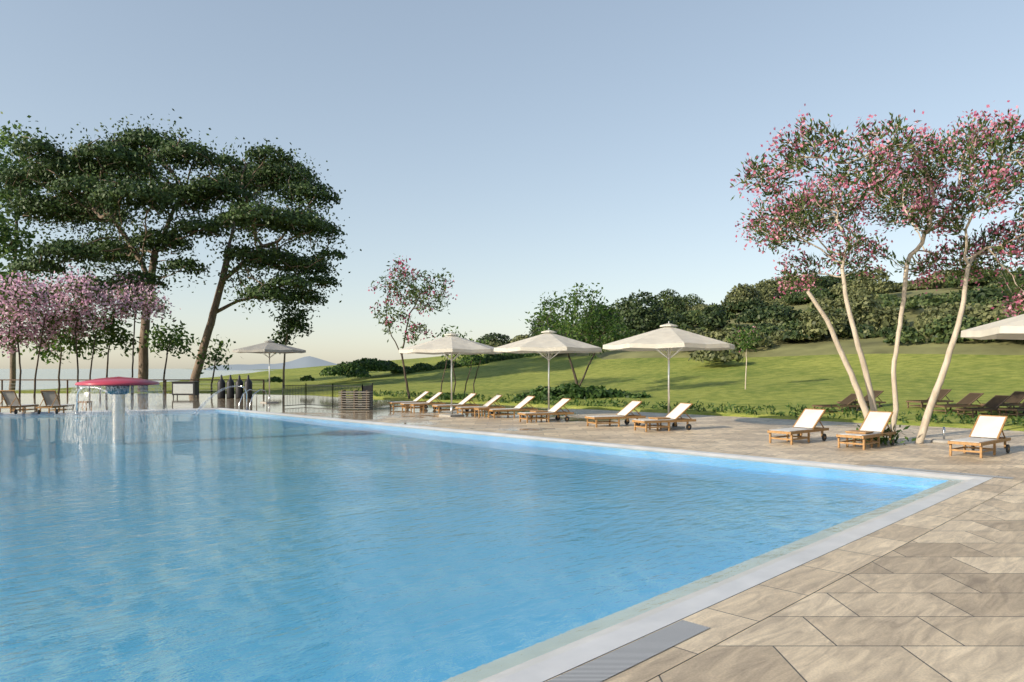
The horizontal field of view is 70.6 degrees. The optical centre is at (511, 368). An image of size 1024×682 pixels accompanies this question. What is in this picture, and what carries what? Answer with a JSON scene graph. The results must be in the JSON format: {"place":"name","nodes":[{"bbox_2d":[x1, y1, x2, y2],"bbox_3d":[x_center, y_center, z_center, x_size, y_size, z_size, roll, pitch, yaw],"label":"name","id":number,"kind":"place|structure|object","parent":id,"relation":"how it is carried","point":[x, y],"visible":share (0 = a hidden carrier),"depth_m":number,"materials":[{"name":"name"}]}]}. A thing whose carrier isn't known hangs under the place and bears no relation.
{"place":"outdoors","nodes":[
{"label":"outdoors","id":0,"kind":"place"},
{"bbox_2d":[75,387,86,412],"bbox_3d":[-18.878,1.373,31.659,0.177,1.153,0.591,0,0,-77],"label":"water cannon","id":1,"kind":"object","parent":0,"point":[77,399],"visible":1,"depth_m":31.67,"materials":[{"name":"silver metal"}]},
{"bbox_2d":[0,369,273,389],"bbox_3d":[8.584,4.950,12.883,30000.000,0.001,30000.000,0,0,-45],"label":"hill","id":2,"kind":"structure","parent":0,"point":[95,374],"depth_m":512.91,"materials":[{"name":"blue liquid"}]},
{"bbox_2d":[238,386,247,409],"bbox_3d":[-12.490,1.373,33.707,0.590,1.153,0.180,0,0,-70],"label":"water cannon","id":3,"kind":"object","parent":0,"point":[246,397],"visible":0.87,"depth_m":33.87,"materials":[{"name":"silver metal"}]},
{"bbox_2d":[238,389,266,410],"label":"pool ladder rails","id":4,"kind":"object","parent":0,"point":[252,397],"visible":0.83,"depth_m":34.13,"materials":[{"name":"silver metal"}]},
{"bbox_2d":[206,356,336,369],"bbox_3d":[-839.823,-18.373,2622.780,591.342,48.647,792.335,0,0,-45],"label":"distant island","id":5,"kind":"structure","parent":0,"point":[306,361],"depth_m":2444.98,"materials":[{"name":"blue"}]},
{"bbox_2d":[0,409,985,681],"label":"pool water","id":6,"kind":"structure","parent":0,"point":[210,545],"depth_m":8.45,"materials":[{"name":"blue liquid"}]},
{"bbox_2d":[193,385,236,414],"bbox_3d":[-13.039,1.410,32.129,2.855,1.268,0.160,0,0,-69],"label":"water jet","id":7,"kind":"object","parent":6,"relation":"on","point":[209,400],"depth_m":31.56},
{"bbox_2d":[0,408,991,681],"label":"pool coping","id":8,"kind":"object","parent":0,"point":[566,658],"visible":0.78,"depth_m":6.90,"materials":[{"name":"grey stone"}]},
{"bbox_2d":[0,0,1023,368],"label":"sky","id":9,"kind":"structure","parent":0,"point":[522,150],"materials":[{"name":"blue"}]},
{"bbox_2d":[15,354,1023,520],"bbox_3d":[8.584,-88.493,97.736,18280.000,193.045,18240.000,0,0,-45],"label":"ground","id":10,"kind":"structure","parent":0,"point":[781,382],"depth_m":49.24,"materials":[{"name":"green plant"}]},
{"bbox_2d":[0,111,54,389],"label":"tree","id":11,"kind":"object","parent":10,"relation":"on","point":[15,241],"depth_m":68.57,"materials":[{"name":"green plant"}]},
{"bbox_2d":[0,270,72,396],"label":"tree","id":12,"kind":"object","parent":10,"relation":"on","point":[13,312],"depth_m":49.02,"materials":[{"name":"pink plant"}]},
{"bbox_2d":[20,315,92,393],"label":"understorey tree","id":13,"kind":"object","parent":10,"relation":"on","point":[66,342],"depth_m":54.09,"materials":[{"name":"green plant"}]},
{"bbox_2d":[44,265,117,395],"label":"tree","id":14,"kind":"object","parent":10,"relation":"on","point":[85,310],"depth_m":50.36,"materials":[{"name":"pink plant"}]},
{"bbox_2d":[78,308,142,393],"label":"understorey tree","id":15,"kind":"object","parent":10,"relation":"on","point":[117,338],"depth_m":54.54,"materials":[{"name":"green plant"}]},
{"bbox_2d":[0,109,244,391],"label":"pine","id":16,"kind":"object","parent":10,"relation":"on","point":[130,153],"depth_m":57.10,"materials":[{"name":"green plant"}]},
{"bbox_2d":[97,270,180,394],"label":"tree","id":17,"kind":"object","parent":10,"relation":"on","point":[125,299],"depth_m":52.85,"materials":[{"name":"plant"}]},
{"bbox_2d":[143,317,202,392],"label":"understorey tree","id":18,"kind":"object","parent":10,"relation":"on","point":[177,338],"depth_m":57.52,"materials":[{"name":"green plant"}]},
{"bbox_2d":[193,334,241,391],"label":"understorey tree","id":19,"kind":"object","parent":10,"relation":"on","point":[216,350],"depth_m":58.43,"materials":[{"name":"green plant"}]},
{"bbox_2d":[190,136,361,380],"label":"pine","id":20,"kind":"object","parent":10,"relation":"on","point":[307,220],"depth_m":59.80,"materials":[{"name":"green plant"}]},
{"bbox_2d":[267,296,313,388],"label":"tree","id":21,"kind":"object","parent":10,"relation":"on","point":[291,325],"depth_m":64.50,"materials":[{"name":"green plant"}]},
{"bbox_2d":[368,253,457,398],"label":"tree","id":22,"kind":"object","parent":10,"relation":"on","point":[412,329],"depth_m":45.26,"materials":[{"name":"green plant"}]},
{"bbox_2d":[267,350,650,400],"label":"shrubs","id":23,"kind":"object","parent":10,"relation":"on","point":[360,368],"visible":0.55,"depth_m":70.91,"materials":[{"name":"green plant"}]},
{"bbox_2d":[432,324,489,396],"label":"tree","id":24,"kind":"object","parent":10,"relation":"on","point":[465,356],"depth_m":43.97,"materials":[{"name":"green plant"}]},
{"bbox_2d":[0,393,1023,681],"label":"pool deck","id":25,"kind":"structure","parent":10,"relation":"on","point":[942,603],"depth_m":6.78,"materials":[{"name":"stone"}]},
{"bbox_2d":[36,390,74,413],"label":"lounger","id":26,"kind":"object","parent":25,"relation":"on","point":[50,399],"visible":1,"depth_m":31.12,"materials":[{"name":"brown wood"}]},
{"bbox_2d":[78,401,91,409],"bbox_3d":[-20.353,1.750,34.430,0.500,0.400,0.500,0,0,0],"label":"side table","id":27,"kind":"object","parent":25,"relation":"on","point":[82,402],"visible":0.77,"depth_m":34.21,"materials":[{"name":"brown wood"}]},
{"bbox_2d":[0,379,264,393],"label":"sea fence","id":28,"kind":"object","parent":25,"relation":"on","point":[133,386],"visible":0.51,"depth_m":56.47,"materials":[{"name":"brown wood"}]},
{"bbox_2d":[172,381,199,397],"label":"sign board","id":29,"kind":"object","parent":25,"relation":"on","point":[185,387],"visible":0.94,"depth_m":47.53,"materials":[{"name":"white paint"}]},
{"bbox_2d":[217,375,225,397],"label":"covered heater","id":30,"kind":"object","parent":25,"relation":"on","point":[221,383],"visible":0.98,"depth_m":47.23,"materials":[{"name":"black fabric"}]},
{"bbox_2d":[226,375,233,397],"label":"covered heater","id":31,"kind":"object","parent":25,"relation":"on","point":[230,390],"visible":0.96,"depth_m":47.19,"materials":[{"name":"black fabric"}]},
{"bbox_2d":[235,375,242,397],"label":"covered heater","id":32,"kind":"object","parent":25,"relation":"on","point":[238,390],"visible":0.93,"depth_m":47.19,"materials":[{"name":"black fabric"}]},
{"bbox_2d":[244,375,251,397],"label":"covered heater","id":33,"kind":"object","parent":25,"relation":"on","point":[248,384],"visible":0.88,"depth_m":47.23,"materials":[{"name":"black fabric"}]},
{"bbox_2d":[232,339,305,402],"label":"patio umbrella","id":34,"kind":"object","parent":25,"relation":"on","point":[269,346],"visible":1,"depth_m":40.42,"materials":[{"name":"fabric"}]},
{"bbox_2d":[282,383,372,407],"bbox_3d":[-8.828,1.355,36.870,4.543,1.190,3.129,0,0,18],"label":"fence","id":35,"kind":"object","parent":25,"relation":"on","point":[367,387],"visible":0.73,"depth_m":36.63,"materials":[{"name":"grey metal"}]},
{"bbox_2d":[338,390,372,408],"bbox_3d":[-7.434,1.475,34.430,1.500,0.880,0.620,0,0,5],"label":"wooden bin","id":36,"kind":"object","parent":25,"relation":"on","point":[355,399],"visible":1,"depth_m":34.16,"materials":[{"name":"grey wood"}]},
{"bbox_2d":[388,391,431,409],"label":"sun lounger","id":37,"kind":"object","parent":25,"relation":"on","point":[418,398],"visible":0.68,"depth_m":35.03,"materials":[{"name":"white fabric"}]},
{"bbox_2d":[411,404,423,412],"bbox_3d":[-4.152,1.750,31.705,0.500,0.400,0.500,0,0,-25],"label":"side table","id":38,"kind":"object","parent":25,"relation":"on","point":[414,405],"visible":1,"depth_m":31.53,"materials":[{"name":"brown wood"}]},
{"bbox_2d":[400,392,445,410],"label":"sun lounger","id":39,"kind":"object","parent":25,"relation":"on","point":[434,397],"visible":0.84,"depth_m":33.70,"materials":[{"name":"white fabric"}]},
{"bbox_2d":[399,331,501,416],"bbox_3d":[-2.490,0.205,29.800,3.989,3.490,3.989,0,0,-28],"label":"parasol","id":40,"kind":"object","parent":25,"relation":"on","point":[451,343],"visible":0.97,"depth_m":28.77,"materials":[{"name":"fabric"}]},
{"bbox_2d":[432,393,478,412],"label":"sun lounger","id":41,"kind":"object","parent":25,"relation":"on","point":[465,400],"visible":0.78,"depth_m":32.12,"materials":[{"name":"white fabric"}]},
{"bbox_2d":[455,394,504,414],"bbox_3d":[-1.329,1.529,30.403,2.000,0.842,0.754,0,0,-23],"label":"sun lounger","id":42,"kind":"object","parent":25,"relation":"on","point":[492,400],"visible":0.77,"depth_m":30.41,"materials":[{"name":"white fabric"}]},
{"bbox_2d":[474,407,489,417],"bbox_3d":[-1.190,1.750,28.617,0.500,0.400,0.500,0,0,-25],"label":"side table","id":43,"kind":"object","parent":25,"relation":"on","point":[481,408],"visible":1,"depth_m":28.49,"materials":[{"name":"brown wood"}]},
{"bbox_2d":[0,407,1023,681],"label":"deck border course","id":44,"kind":"object","parent":25,"relation":"on","point":[738,611],"visible":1,"depth_m":6.90,"materials":[{"name":"stone"}]},
{"bbox_2d":[0,390,38,413],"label":"lounger","id":45,"kind":"object","parent":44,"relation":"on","point":[10,399],"visible":0.98,"depth_m":31.12,"materials":[{"name":"brown wood"}]},
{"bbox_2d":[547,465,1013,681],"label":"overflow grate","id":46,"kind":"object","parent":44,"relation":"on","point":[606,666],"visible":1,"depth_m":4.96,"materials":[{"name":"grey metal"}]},
{"bbox_2d":[486,396,537,417],"bbox_3d":[-0.001,1.529,28.904,2.000,0.842,0.754,0,0,-25],"label":"sun lounger","id":47,"kind":"object","parent":25,"relation":"on","point":[522,403],"visible":0.83,"depth_m":28.92,"materials":[{"name":"white fabric"}]},
{"bbox_2d":[530,410,547,421],"bbox_3d":[0.987,1.750,26.548,0.500,0.400,0.500,0,0,-25],"label":"side table","id":48,"kind":"object","parent":25,"relation":"on","point":[537,411],"visible":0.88,"depth_m":26.42,"materials":[{"name":"brown wood"}]},
{"bbox_2d":[518,398,573,422],"bbox_3d":[1.247,1.529,26.568,2.000,0.842,0.754,0,0,-24],"label":"sun lounger","id":49,"kind":"object","parent":25,"relation":"on","point":[556,407],"visible":0.96,"depth_m":26.51,"materials":[{"name":"white fabric"}]},
{"bbox_2d":[494,328,601,420],"bbox_3d":[1.404,0.205,27.600,3.989,3.490,3.989,0,0,-37],"label":"parasol","id":50,"kind":"object","parent":25,"relation":"on","point":[548,341],"visible":0.91,"depth_m":26.57,"materials":[{"name":"fabric"}]},
{"bbox_2d":[585,400,645,426],"bbox_3d":[3.511,1.529,24.576,2.000,0.842,0.754,0,0,-23],"label":"sun lounger","id":51,"kind":"object","parent":25,"relation":"on","point":[630,407],"visible":0.94,"depth_m":24.56,"materials":[{"name":"white fabric"}]},
{"bbox_2d":[648,417,669,430],"bbox_3d":[4.672,1.750,22.953,0.500,0.400,0.500,0,0,-25],"label":"side table","id":52,"kind":"object","parent":25,"relation":"on","point":[658,418],"visible":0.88,"depth_m":22.89,"materials":[{"name":"brown wood"}]},
{"bbox_2d":[632,403,695,431],"bbox_3d":[4.825,1.529,22.910,2.000,0.842,0.754,0,0,-25],"label":"sun lounger","id":53,"kind":"object","parent":25,"relation":"on","point":[676,412],"visible":0.91,"depth_m":22.87,"materials":[{"name":"white fabric"}]},
{"bbox_2d":[603,321,734,429],"bbox_3d":[5.117,0.205,23.600,3.989,3.490,3.989,0,0,22],"label":"parasol","id":54,"kind":"object","parent":25,"relation":"on","point":[668,337],"visible":0.9,"depth_m":22.60,"materials":[{"name":"fabric"}]},
{"bbox_2d":[767,408,828,444],"bbox_3d":[7.662,1.529,19.322,2.000,0.842,0.754,0,0,-40],"label":"sun lounger","id":55,"kind":"object","parent":25,"relation":"on","point":[807,420],"visible":1,"depth_m":19.44,"materials":[{"name":"white fabric"}]},
{"bbox_2d":[845,430,873,448],"bbox_3d":[8.608,1.750,17.915,0.500,0.400,0.500,0,0,-42],"label":"side table","id":56,"kind":"object","parent":25,"relation":"on","point":[857,432],"visible":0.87,"depth_m":17.87,"materials":[{"name":"brown wood"}]},
{"bbox_2d":[836,411,895,449],"bbox_3d":[8.918,1.529,18.173,2.000,0.842,0.754,0,0,-42],"label":"sun lounger","id":57,"kind":"object","parent":25,"relation":"on","point":[877,422],"visible":0.84,"depth_m":18.33,"materials":[{"name":"white fabric"}]},
{"bbox_2d":[850,424,915,444],"bbox_3d":[9.518,1.776,18.775,1.645,0.768,1.616,0,0,-45],"label":"plant","id":58,"kind":"object","parent":25,"relation":"on","point":[884,440],"visible":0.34,"depth_m":18.59,"materials":[{"name":"green plant"}]},
{"bbox_2d":[931,427,950,443],"bbox_3d":[11.347,1.740,18.996,0.600,0.420,0.600,0,0,-45],"label":"umbrella base","id":59,"kind":"object","parent":25,"relation":"on","point":[942,441],"visible":0.82,"depth_m":18.95,"materials":[{"name":"metal"}]},
{"bbox_2d":[948,415,1010,457],"bbox_3d":[10.708,1.529,16.546,2.000,0.842,0.754,0,0,-40],"label":"sun lounger","id":60,"kind":"object","parent":25,"relation":"on","point":[987,429],"visible":1,"depth_m":16.69,"materials":[{"name":"white fabric"}]},
{"bbox_2d":[961,314,1023,339],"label":"parasol","id":61,"kind":"object","parent":25,"relation":"on","point":[1011,328],"visible":1,"depth_m":14.08,"materials":[{"name":"fabric"}]},
{"bbox_2d":[525,283,637,385],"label":"tree","id":62,"kind":"object","parent":10,"relation":"on","point":[556,317],"depth_m":41.86,"materials":[{"name":"green plant"}]},
{"bbox_2d":[349,388,1023,425],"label":"border planting","id":63,"kind":"object","parent":10,"relation":"on","point":[745,410],"visible":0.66,"depth_m":30.77,"materials":[{"name":"green plant"}]},
{"bbox_2d":[726,324,761,388],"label":"young tree","id":64,"kind":"object","parent":10,"relation":"on","point":[742,336],"depth_m":41.59,"materials":[{"name":"green plant"}]},
{"bbox_2d":[476,264,1023,362],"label":"trees","id":65,"kind":"object","parent":10,"relation":"on","point":[766,311],"visible":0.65,"depth_m":76.01,"materials":[{"name":"green plant"}]},
{"bbox_2d":[523,286,1023,359],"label":"scrub understorey","id":66,"kind":"object","parent":10,"relation":"on","point":[869,345],"visible":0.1,"depth_m":60.70,"materials":[{"name":"green plant"}]},
{"bbox_2d":[646,521,947,681],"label":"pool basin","id":67,"kind":"object","parent":10,"relation":"on","point":[782,609],"depth_m":7.99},
{"bbox_2d":[75,377,159,438],"bbox_3d":[-11.104,1.755,20.403,2.120,3.060,2.120,0,0,-45],"label":"mushroom fountain","id":68,"kind":"object","parent":67,"relation":"on","point":[118,388],"visible":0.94,"depth_m":20.23,"materials":[{"name":"red metal"}]},
{"bbox_2d":[812,393,860,413],"bbox_3d":[13.384,1.437,29.685,2.000,0.795,0.754,0,0,-15],"label":"lounge chair","id":69,"kind":"object","parent":10,"relation":"on","point":[849,399],"visible":0.55,"depth_m":29.61,"materials":[{"name":"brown wood"}]},
{"bbox_2d":[837,390,885,409],"bbox_3d":[14.832,1.339,30.711,2.000,0.795,0.754,0,0,-19],"label":"lounge chair","id":70,"kind":"object","parent":10,"relation":"on","point":[877,393],"visible":0.41,"depth_m":30.70,"materials":[{"name":"brown wood"}]},
{"bbox_2d":[906,389,953,407],"bbox_3d":[17.253,1.257,29.863,2.000,0.795,0.754,0,0,-24],"label":"lounge chair","id":71,"kind":"object","parent":10,"relation":"on","point":[943,393],"visible":0.65,"depth_m":29.79,"materials":[{"name":"brown wood"}]},
{"bbox_2d":[933,393,983,413],"bbox_3d":[17.191,1.342,27.868,2.000,0.795,0.754,0,0,-15],"label":"lounge chair","id":72,"kind":"object","parent":10,"relation":"on","point":[969,399],"visible":0.68,"depth_m":27.84,"materials":[{"name":"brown wood"}]},
{"bbox_2d":[955,395,1010,417],"bbox_3d":[17.391,1.393,26.623,2.000,0.795,0.754,0,0,-17],"label":"lounge chair","id":73,"kind":"object","parent":10,"relation":"on","point":[995,402],"visible":0.86,"depth_m":26.61,"materials":[{"name":"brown wood"}]},
{"bbox_2d":[980,391,1023,412],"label":"lounge chair","id":74,"kind":"object","parent":10,"relation":"on","point":[1016,398],"visible":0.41,"depth_m":27.87,"materials":[{"name":"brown wood"}]},
{"bbox_2d":[998,402,1023,415],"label":"lounge chair","id":75,"kind":"object","parent":10,"relation":"on","point":[1019,408],"visible":0.88,"depth_m":25.93,"materials":[{"name":"brown wood"}]},
{"bbox_2d":[730,100,1023,443],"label":"flowering tree","id":76,"kind":"object","parent":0,"point":[888,172],"depth_m":19.14,"materials":[{"name":"pink plant"}]}
]}

